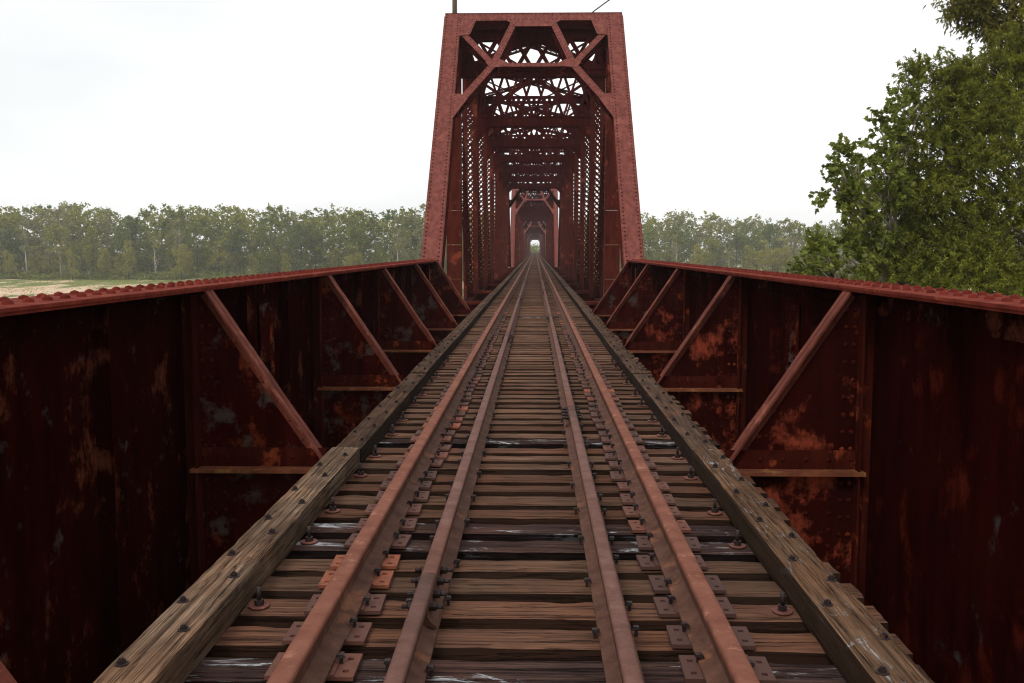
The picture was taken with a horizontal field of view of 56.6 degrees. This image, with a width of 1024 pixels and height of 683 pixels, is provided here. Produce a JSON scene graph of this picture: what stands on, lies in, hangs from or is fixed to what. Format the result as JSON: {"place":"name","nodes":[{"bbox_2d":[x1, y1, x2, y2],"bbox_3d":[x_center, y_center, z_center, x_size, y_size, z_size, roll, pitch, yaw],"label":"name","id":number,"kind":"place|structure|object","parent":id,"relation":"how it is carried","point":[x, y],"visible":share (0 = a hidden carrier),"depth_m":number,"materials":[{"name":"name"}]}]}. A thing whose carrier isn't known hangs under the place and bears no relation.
{"place":"outdoors","nodes":[
{"label":"outdoors","id":0,"kind":"place"},
{"bbox_2d":[0,252,994,297],"bbox_3d":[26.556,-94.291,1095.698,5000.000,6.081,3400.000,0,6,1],"label":"ground","id":1,"kind":"structure","parent":0,"point":[50,288],"depth_m":270.65,"materials":[{"name":"beige soil"}]},
{"bbox_2d":[0,228,26,268],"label":"riverbank tree","id":2,"kind":"object","parent":1,"relation":"on","point":[6,234],"visible":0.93,"depth_m":329.18,"materials":[{"name":"green plant"}]},
{"bbox_2d":[17,221,35,273],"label":"riverbank tree","id":3,"kind":"object","parent":1,"relation":"on","point":[24,249],"visible":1,"depth_m":315.28,"materials":[{"name":"green plant"}]},
{"bbox_2d":[41,222,71,271],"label":"riverbank tree","id":4,"kind":"object","parent":1,"relation":"on","point":[52,237],"visible":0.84,"depth_m":323.93,"materials":[{"name":"green plant"}]},
{"bbox_2d":[63,249,79,279],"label":"riverbank tree","id":5,"kind":"object","parent":1,"relation":"on","point":[73,264],"visible":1,"depth_m":311.45,"materials":[{"name":"green plant"}]},
{"bbox_2d":[81,226,99,273],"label":"riverbank tree","id":6,"kind":"object","parent":1,"relation":"on","point":[93,257],"visible":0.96,"depth_m":321.17,"materials":[{"name":"green plant"}]},
{"bbox_2d":[0,278,202,295],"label":"weeds","id":7,"kind":"object","parent":1,"relation":"on","point":[121,284],"visible":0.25,"depth_m":268.64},
{"bbox_2d":[108,215,144,271],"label":"riverbank tree","id":8,"kind":"object","parent":1,"relation":"on","point":[131,222],"visible":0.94,"depth_m":320.25,"materials":[{"name":"green plant"}]},
{"bbox_2d":[118,239,136,279],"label":"riverbank tree","id":9,"kind":"object","parent":1,"relation":"on","point":[127,264],"visible":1,"depth_m":314.88,"materials":[{"name":"green plant"}]},
{"bbox_2d":[135,228,158,272],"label":"riverbank tree","id":10,"kind":"object","parent":1,"relation":"on","point":[140,263],"visible":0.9,"depth_m":322.45,"materials":[{"name":"green plant"}]},
{"bbox_2d":[163,234,178,272],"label":"riverbank tree","id":11,"kind":"object","parent":1,"relation":"on","point":[172,262],"visible":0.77,"depth_m":323.50,"materials":[{"name":"green plant"}]},
{"bbox_2d":[170,242,189,279],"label":"riverbank tree","id":12,"kind":"object","parent":1,"relation":"on","point":[181,262],"visible":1,"depth_m":310.04,"materials":[{"name":"green plant"}]},
{"bbox_2d":[181,222,212,273],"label":"riverbank tree","id":13,"kind":"object","parent":1,"relation":"on","point":[187,238],"visible":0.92,"depth_m":322.34,"materials":[{"name":"green plant"}]},
{"bbox_2d":[208,240,232,270],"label":"riverbank tree","id":14,"kind":"object","parent":1,"relation":"on","point":[213,262],"visible":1,"depth_m":323.56,"materials":[{"name":"green plant"}]},
{"bbox_2d":[223,225,247,274],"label":"riverbank tree","id":15,"kind":"object","parent":1,"relation":"on","point":[238,232],"visible":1,"depth_m":322.88,"materials":[{"name":"green plant"}]},
{"bbox_2d":[0,201,510,277],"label":"woods","id":16,"kind":"object","parent":1,"relation":"on","point":[412,233],"visible":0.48,"depth_m":336.88,"materials":[{"name":"plant"}]},
{"bbox_2d":[250,220,274,273],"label":"riverbank tree","id":17,"kind":"object","parent":1,"relation":"on","point":[263,263],"visible":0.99,"depth_m":318.08,"materials":[{"name":"green plant"}]},
{"bbox_2d":[271,233,288,271],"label":"riverbank tree","id":18,"kind":"object","parent":1,"relation":"on","point":[277,251],"visible":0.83,"depth_m":323.27,"materials":[{"name":"green plant"}]},
{"bbox_2d":[283,223,308,269],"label":"riverbank tree","id":19,"kind":"object","parent":1,"relation":"on","point":[296,242],"visible":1,"depth_m":322.70,"materials":[{"name":"green plant"}]},
{"bbox_2d":[304,230,326,268],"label":"riverbank tree","id":20,"kind":"object","parent":1,"relation":"on","point":[317,238],"visible":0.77,"depth_m":330.27,"materials":[{"name":"green plant"}]},
{"bbox_2d":[343,245,365,265],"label":"riverbank tree","id":21,"kind":"object","parent":1,"relation":"on","point":[354,259],"visible":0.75,"depth_m":318.12,"materials":[{"name":"green plant"}]},
{"bbox_2d":[342,225,368,263],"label":"riverbank tree","id":22,"kind":"object","parent":1,"relation":"on","point":[354,232],"visible":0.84,"depth_m":322.26,"materials":[{"name":"green plant"}]},
{"bbox_2d":[394,216,405,260],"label":"riverbank tree","id":23,"kind":"object","parent":1,"relation":"on","point":[399,244],"visible":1,"depth_m":312.02,"materials":[{"name":"green plant"}]},
{"bbox_2d":[0,267,877,280],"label":"undergrowth","id":24,"kind":"object","parent":1,"relation":"on","point":[150,275],"visible":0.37,"depth_m":316.03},
{"bbox_2d":[642,225,656,259],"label":"riverbank tree","id":25,"kind":"object","parent":1,"relation":"on","point":[652,239],"visible":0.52,"depth_m":345.31,"materials":[{"name":"green plant"}]},
{"bbox_2d":[658,225,682,261],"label":"riverbank tree","id":26,"kind":"object","parent":1,"relation":"on","point":[668,257],"visible":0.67,"depth_m":347.44,"materials":[{"name":"green plant"}]},
{"bbox_2d":[701,235,720,265],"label":"riverbank tree","id":27,"kind":"object","parent":1,"relation":"on","point":[714,247],"visible":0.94,"depth_m":354.05,"materials":[{"name":"green plant"}]},
{"bbox_2d":[723,234,748,267],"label":"riverbank tree","id":28,"kind":"object","parent":1,"relation":"on","point":[738,239],"visible":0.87,"depth_m":354.31,"materials":[{"name":"green plant"}]},
{"bbox_2d":[753,240,776,270],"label":"riverbank tree","id":29,"kind":"object","parent":1,"relation":"on","point":[760,260],"visible":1,"depth_m":338.53,"materials":[{"name":"green plant"}]},
{"bbox_2d":[760,223,785,266],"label":"riverbank tree","id":30,"kind":"object","parent":1,"relation":"on","point":[769,229],"visible":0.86,"depth_m":349.21,"materials":[{"name":"green plant"}]},
{"bbox_2d":[770,237,793,269],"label":"riverbank tree","id":31,"kind":"object","parent":1,"relation":"on","point":[787,257],"visible":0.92,"depth_m":341.91,"materials":[{"name":"green plant"}]},
{"bbox_2d":[559,209,1023,272],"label":"woods","id":32,"kind":"object","parent":1,"relation":"on","point":[721,258],"visible":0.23,"depth_m":370.64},
{"bbox_2d":[785,69,927,282],"bbox_3d":[9.115,0.316,24.602,5.528,14.953,2.086,-5,8,-44],"label":"broadleaf tree","id":33,"kind":"object","parent":1,"relation":"on","point":[849,192],"visible":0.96,"depth_m":23.75,"materials":[{"name":"green plant"}]},
{"bbox_2d":[836,4,1023,296],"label":"pecan tree","id":34,"kind":"object","parent":1,"relation":"on","point":[958,250],"visible":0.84,"depth_m":24.93,"materials":[{"name":"green plant"}]},
{"bbox_2d":[922,0,1023,53],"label":"willow leaved tree","id":35,"kind":"object","parent":1,"relation":"on","point":[964,12],"visible":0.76,"depth_m":27.78,"materials":[{"name":"green plant"}]},
{"bbox_2d":[0,0,1023,251],"label":"sky","id":36,"kind":"structure","parent":0,"point":[125,107],"materials":[{"name":"white"}]},
{"bbox_2d":[421,12,644,310],"bbox_3d":[1.329,-7.871,57.161,5.656,10.145,70.529,0,6,1],"label":"truss span","id":37,"kind":"object","parent":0,"point":[464,79],"visible":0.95,"depth_m":30.54,"materials":[{"name":"metal"}]},
{"bbox_2d":[509,189,558,267],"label":"truss span","id":38,"kind":"object","parent":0,"point":[523,210],"visible":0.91,"depth_m":111.69,"materials":[{"name":"metal"}]},
{"bbox_2d":[523,252,545,264],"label":"distant crossties","id":39,"kind":"object","parent":38,"relation":"on","point":[534,260],"visible":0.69,"depth_m":129.49,"materials":[{"name":"brown wood"}]},
{"bbox_2d":[266,253,532,682],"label":"running rail","id":40,"kind":"object","parent":39,"relation":"on","point":[313,649],"visible":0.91,"depth_m":4.48,"materials":[{"name":"metal"}]},
{"bbox_2d":[536,252,759,682],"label":"running rail","id":41,"kind":"object","parent":39,"relation":"on","point":[713,638],"visible":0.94,"depth_m":4.50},
{"bbox_2d":[524,221,545,258],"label":"truss span","id":42,"kind":"object","parent":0,"point":[534,227],"visible":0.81,"depth_m":196.00,"materials":[{"name":"metal"}]},
{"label":"crosstie","id":43,"kind":"object","parent":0,"visible":0},
{"bbox_2d":[93,447,359,682],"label":"guard timber","id":44,"kind":"object","parent":43,"relation":"on","point":[178,638],"visible":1,"depth_m":4.07,"materials":[{"name":"wood"}]},
{"bbox_2d":[692,449,933,682],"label":"guard timber","id":45,"kind":"object","parent":43,"relation":"on","point":[852,635],"visible":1,"depth_m":4.06,"materials":[{"name":"wood"}]},
{"bbox_3d":[0.471,4.272,22.736,8.800,7.050,2.400,0,6,1],"label":"bridge pier","id":46,"kind":"object","parent":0,"visible":0},
{"bbox_2d":[0,259,471,682],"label":"plate girder","id":47,"kind":"object","parent":46,"relation":"on","point":[164,447],"visible":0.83,"depth_m":6.37,"materials":[{"name":"metal"}]},
{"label":"floor frame","id":48,"kind":"structure","parent":47,"relation":"attached to","visible":0},
{"bbox_2d":[353,457,697,475],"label":"crosstie","id":49,"kind":"object","parent":48,"relation":"on","point":[439,466],"visible":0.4,"depth_m":6.78,"materials":[{"name":"brown wood"}]},
{"bbox_2d":[365,445,688,465],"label":"crosstie","id":50,"kind":"object","parent":48,"relation":"on","point":[675,460],"visible":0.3,"depth_m":7.08,"materials":[{"name":"brown wood"}]},
{"bbox_2d":[423,382,634,390],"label":"crosstie","id":51,"kind":"object","parent":48,"relation":"on","point":[433,388],"visible":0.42,"depth_m":10.67,"materials":[{"name":"brown wood"}]},
{"bbox_2d":[428,375,630,383],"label":"crosstie","id":52,"kind":"object","parent":48,"relation":"on","point":[579,381],"visible":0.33,"depth_m":11.27,"materials":[{"name":"brown wood"}]},
{"bbox_2d":[426,376,632,386],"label":"crosstie","id":53,"kind":"object","parent":48,"relation":"on","point":[434,384],"visible":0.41,"depth_m":11.00,"materials":[{"name":"brown wood"}]},
{"bbox_2d":[454,345,606,350],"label":"crosstie","id":54,"kind":"object","parent":48,"relation":"on","point":[533,349],"visible":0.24,"depth_m":14.89,"materials":[{"name":"brown wood"}]},
{"bbox_2d":[456,343,605,348],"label":"crosstie","id":55,"kind":"object","parent":48,"relation":"on","point":[523,347],"visible":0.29,"depth_m":15.20,"materials":[{"name":"brown wood"}]},
{"bbox_2d":[457,341,604,346],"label":"crosstie","id":56,"kind":"object","parent":48,"relation":"on","point":[532,345],"visible":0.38,"depth_m":15.46,"materials":[{"name":"brown wood"}]},
{"bbox_2d":[472,325,590,327],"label":"crosstie","id":57,"kind":"object","parent":48,"relation":"on","point":[532,327],"visible":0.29,"depth_m":19.07,"materials":[{"name":"brown wood"}]},
{"bbox_2d":[590,320,617,345],"bbox_3d":[1.649,-0.183,17.355,0.209,0.170,4.222,0,6,1],"label":"guard timber","id":58,"kind":"object","parent":57,"relation":"on","point":[602,331],"visible":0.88,"depth_m":16.92,"materials":[{"name":"wood"}]},
{"bbox_2d":[473,324,590,326],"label":"crosstie","id":59,"kind":"object","parent":48,"relation":"on","point":[532,325],"visible":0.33,"depth_m":19.40,"materials":[{"name":"brown wood"}]},
{"bbox_2d":[547,315,581,426],"bbox_3d":[0.672,0.098,14.286,0.173,0.150,12.142,0,6,1],"label":"guard rail","id":60,"kind":"object","parent":59,"relation":"on","point":[566,397],"visible":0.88,"depth_m":10.84,"materials":[{"name":"metal"}]},
{"bbox_2d":[480,316,599,317],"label":"crosstie","id":61,"kind":"object","parent":48,"relation":"on","point":[534,317],"visible":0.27,"depth_m":21.79,"materials":[{"name":"brown wood"}]},
{"bbox_2d":[502,297,521,342],"bbox_3d":[0.065,-0.633,21.792,0.173,0.150,12.292,0,6,1],"label":"guard rail","id":62,"kind":"object","parent":61,"relation":"on","point":[512,324],"visible":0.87,"depth_m":19.33,"materials":[{"name":"metal"}]},
{"bbox_2d":[459,339,622,344],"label":"crosstie","id":63,"kind":"object","parent":48,"relation":"on","point":[493,342],"visible":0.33,"depth_m":15.78,"materials":[{"name":"brown wood"}]},
{"bbox_2d":[466,331,615,334],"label":"crosstie","id":64,"kind":"object","parent":48,"relation":"on","point":[533,333],"visible":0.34,"depth_m":17.58,"materials":[{"name":"brown wood"}]},
{"bbox_2d":[450,349,632,354],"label":"crosstie","id":65,"kind":"object","parent":48,"relation":"on","point":[512,353],"visible":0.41,"depth_m":14.28,"materials":[{"name":"brown wood"}]},
{"bbox_2d":[410,339,455,382],"bbox_3d":[-1.047,0.214,13.202,0.209,0.170,4.222,0,6,1],"label":"guard timber","id":66,"kind":"object","parent":65,"relation":"on","point":[430,364],"visible":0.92,"depth_m":12.63,"materials":[{"name":"wood"}]},
{"bbox_2d":[605,339,647,383],"bbox_3d":[1.538,0.224,13.140,0.209,0.170,4.222,0,6,1],"label":"guard timber","id":67,"kind":"object","parent":65,"relation":"on","point":[628,364],"visible":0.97,"depth_m":12.55,"materials":[{"name":"wood"}]},
{"bbox_2d":[461,338,621,342],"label":"crosstie","id":68,"kind":"object","parent":48,"relation":"on","point":[492,339],"visible":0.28,"depth_m":16.11,"materials":[{"name":"brown wood"}]},
{"bbox_2d":[466,333,616,335],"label":"crosstie","id":69,"kind":"object","parent":48,"relation":"on","point":[535,335],"visible":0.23,"depth_m":17.29,"materials":[{"name":"brown wood"}]},
{"bbox_2d":[445,319,473,345],"bbox_3d":[-0.941,-0.192,17.417,0.209,0.170,4.222,0,6,1],"label":"guard timber","id":70,"kind":"object","parent":69,"relation":"on","point":[459,332],"visible":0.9,"depth_m":16.97,"materials":[{"name":"wood"}]},
{"bbox_2d":[445,355,638,361],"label":"crosstie","id":71,"kind":"object","parent":48,"relation":"on","point":[514,360],"visible":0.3,"depth_m":13.39,"materials":[{"name":"brown wood"}]},
{"bbox_2d":[449,351,634,357],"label":"crosstie","id":72,"kind":"object","parent":48,"relation":"on","point":[533,355],"visible":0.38,"depth_m":14.00,"materials":[{"name":"brown wood"}]},
{"bbox_2d":[462,336,621,341],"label":"crosstie","id":73,"kind":"object","parent":48,"relation":"on","point":[568,338],"visible":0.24,"depth_m":16.42,"materials":[{"name":"brown wood"}]},
{"bbox_2d":[438,361,646,370],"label":"crosstie","id":74,"kind":"object","parent":48,"relation":"on","point":[614,368],"visible":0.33,"depth_m":12.49,"materials":[{"name":"brown wood"}]},
{"bbox_2d":[440,361,644,367],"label":"crosstie","id":75,"kind":"object","parent":48,"relation":"on","point":[602,366],"visible":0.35,"depth_m":12.78,"materials":[{"name":"brown wood"}]},
{"bbox_2d":[433,369,652,376],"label":"crosstie","id":76,"kind":"object","parent":48,"relation":"on","point":[526,374],"visible":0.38,"depth_m":11.87,"materials":[{"name":"brown wood"}]},
{"bbox_2d":[435,366,651,373],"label":"crosstie","id":77,"kind":"object","parent":48,"relation":"on","point":[514,371],"visible":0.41,"depth_m":12.19,"materials":[{"name":"brown wood"}]},
{"bbox_2d":[419,386,668,395],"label":"crosstie","id":78,"kind":"object","parent":48,"relation":"on","point":[473,392],"visible":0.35,"depth_m":10.38,"materials":[{"name":"brown wood"}]},
{"bbox_2d":[433,370,654,379],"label":"crosstie","id":79,"kind":"object","parent":48,"relation":"on","point":[437,377],"visible":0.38,"depth_m":11.55,"materials":[{"name":"brown wood"}]},
{"bbox_2d":[445,356,642,364],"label":"crosstie","id":80,"kind":"object","parent":48,"relation":"on","point":[449,362],"visible":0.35,"depth_m":13.08,"materials":[{"name":"brown wood"}]},
{"bbox_2d":[449,353,638,360],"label":"crosstie","id":81,"kind":"object","parent":48,"relation":"on","point":[570,357],"visible":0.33,"depth_m":13.69,"materials":[{"name":"brown wood"}]},
{"bbox_2d":[400,409,691,420],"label":"crosstie","id":82,"kind":"object","parent":48,"relation":"on","point":[513,417],"visible":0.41,"depth_m":8.88,"materials":[{"name":"brown wood"}]},
{"bbox_2d":[336,373,426,462],"bbox_3d":[-1.143,0.631,8.989,0.208,0.170,4.220,0,6,1],"label":"guard timber","id":83,"kind":"object","parent":82,"relation":"on","point":[369,432],"visible":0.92,"depth_m":8.26,"materials":[{"name":"wood"}]},
{"bbox_2d":[632,374,716,465],"bbox_3d":[1.445,0.638,8.926,0.208,0.170,4.220,0,6,1],"label":"guard timber","id":84,"kind":"object","parent":82,"relation":"on","point":[684,432],"visible":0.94,"depth_m":8.23,"materials":[{"name":"wood"}]},
{"bbox_2d":[407,396,684,409],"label":"crosstie","id":85,"kind":"object","parent":48,"relation":"on","point":[640,406],"visible":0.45,"depth_m":9.48,"materials":[{"name":"brown wood"}]},
{"bbox_2d":[412,395,679,404],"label":"crosstie","id":86,"kind":"object","parent":48,"relation":"on","point":[471,400],"visible":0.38,"depth_m":9.78,"materials":[{"name":"brown wood"}]},
{"bbox_2d":[416,387,675,399],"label":"crosstie","id":87,"kind":"object","parent":48,"relation":"on","point":[634,396],"visible":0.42,"depth_m":10.06,"materials":[{"name":"brown wood"}]},
{"bbox_2d":[394,411,699,426],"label":"crosstie","id":88,"kind":"object","parent":48,"relation":"on","point":[651,422],"visible":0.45,"depth_m":8.56,"materials":[{"name":"brown wood"}]},
{"bbox_2d":[388,420,707,434],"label":"crosstie","id":89,"kind":"object","parent":48,"relation":"on","point":[458,428],"visible":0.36,"depth_m":8.26,"materials":[{"name":"brown wood"}]},
{"bbox_2d":[384,424,711,440],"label":"crosstie","id":90,"kind":"object","parent":48,"relation":"on","point":[661,435],"visible":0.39,"depth_m":7.97,"materials":[{"name":"brown wood"}]},
{"bbox_2d":[404,404,691,418],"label":"crosstie","id":91,"kind":"object","parent":48,"relation":"on","point":[531,411],"visible":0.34,"depth_m":9.18,"materials":[{"name":"brown wood"}]},
{"bbox_2d":[377,433,719,448],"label":"crosstie","id":92,"kind":"object","parent":48,"relation":"on","point":[498,443],"visible":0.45,"depth_m":7.67,"materials":[{"name":"brown wood"}]},
{"bbox_2d":[564,406,644,682],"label":"guard rail","id":93,"kind":"object","parent":92,"relation":"on","point":[620,658],"visible":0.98,"depth_m":4.26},
{"bbox_2d":[371,441,725,457],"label":"crosstie","id":94,"kind":"object","parent":48,"relation":"on","point":[534,451],"visible":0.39,"depth_m":7.38,"materials":[{"name":"brown wood"}]},
{"bbox_2d":[345,463,755,486],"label":"crosstie","id":95,"kind":"object","parent":48,"relation":"on","point":[613,478],"visible":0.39,"depth_m":6.48,"materials":[{"name":"brown wood"}]},
{"bbox_2d":[285,526,816,562],"bbox_3d":[0.060,1.135,5.041,3.044,0.290,0.213,0,6,2],"label":"crosstie","id":96,"kind":"object","parent":48,"relation":"on","point":[405,546],"visible":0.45,"depth_m":4.97,"materials":[{"name":"brown wood"}]},
{"bbox_2d":[401,333,511,628],"bbox_3d":[-0.225,0.524,9.912,0.173,0.150,12.172,0,6,1],"label":"guard rail","id":97,"kind":"object","parent":96,"relation":"on","point":[442,555],"visible":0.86,"depth_m":5.43,"materials":[{"name":"metal"}]},
{"bbox_2d":[300,517,801,542],"bbox_3d":[0.074,1.118,5.344,3.044,0.261,0.210,0,6,2],"label":"crosstie","id":98,"kind":"object","parent":48,"relation":"on","point":[632,530],"visible":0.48,"depth_m":5.27,"materials":[{"name":"brown wood"}]},
{"bbox_2d":[335,477,766,497],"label":"crosstie","id":99,"kind":"object","parent":48,"relation":"on","point":[516,491],"visible":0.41,"depth_m":6.16,"materials":[{"name":"brown wood"}]},
{"bbox_2d":[313,497,789,526],"bbox_3d":[0.098,1.076,5.654,3.054,0.291,0.217,0,5,1],"label":"crosstie","id":100,"kind":"object","parent":48,"relation":"on","point":[713,516],"visible":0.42,"depth_m":5.58,"materials":[{"name":"brown wood"}]},
{"bbox_2d":[325,490,779,511],"bbox_3d":[0.122,1.063,5.960,3.054,0.261,0.224,0,7,1],"label":"crosstie","id":101,"kind":"object","parent":48,"relation":"on","point":[423,498],"visible":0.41,"depth_m":5.89,"materials":[{"name":"brown wood"}]},
{"bbox_2d":[271,550,840,582],"bbox_3d":[0.084,1.183,4.734,3.032,0.261,0.221,0,4,1],"label":"crosstie","id":102,"kind":"object","parent":48,"relation":"on","point":[642,567],"visible":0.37,"depth_m":4.66,"materials":[{"name":"brown wood"}]},
{"bbox_2d":[251,568,863,604],"bbox_3d":[0.083,1.207,4.442,3.043,0.261,0.216,0,7,2],"label":"crosstie","id":103,"kind":"object","parent":48,"relation":"on","point":[389,585],"visible":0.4,"depth_m":4.38,"materials":[{"name":"brown wood"}]},
{"bbox_2d":[205,617,912,664],"bbox_3d":[0.038,1.264,3.828,3.054,0.261,0.210,0,6,2],"label":"crosstie","id":104,"kind":"object","parent":48,"relation":"on","point":[672,643],"visible":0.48,"depth_m":3.77,"materials":[{"name":"brown wood"}]},
{"bbox_2d":[383,573,443,682],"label":"guard rail","id":105,"kind":"object","parent":104,"relation":"on","point":[412,656],"visible":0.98,"depth_m":3.56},
{"bbox_2d":[230,587,887,633],"bbox_3d":[0.066,1.220,4.141,3.057,0.291,0.210,0,6,2],"label":"crosstie","id":106,"kind":"object","parent":48,"relation":"on","point":[379,611],"visible":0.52,"depth_m":4.07,"materials":[{"name":"brown wood"}]},
{"bbox_2d":[184,651,934,682],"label":"crosstie","id":107,"kind":"object","parent":48,"relation":"on","point":[351,668],"visible":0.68,"depth_m":3.52,"materials":[{"name":"brown wood"}]},
{"bbox_2d":[592,259,1023,682],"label":"plate girder","id":108,"kind":"object","parent":46,"relation":"on","point":[868,436],"visible":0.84,"depth_m":6.55,"materials":[{"name":"metal"}]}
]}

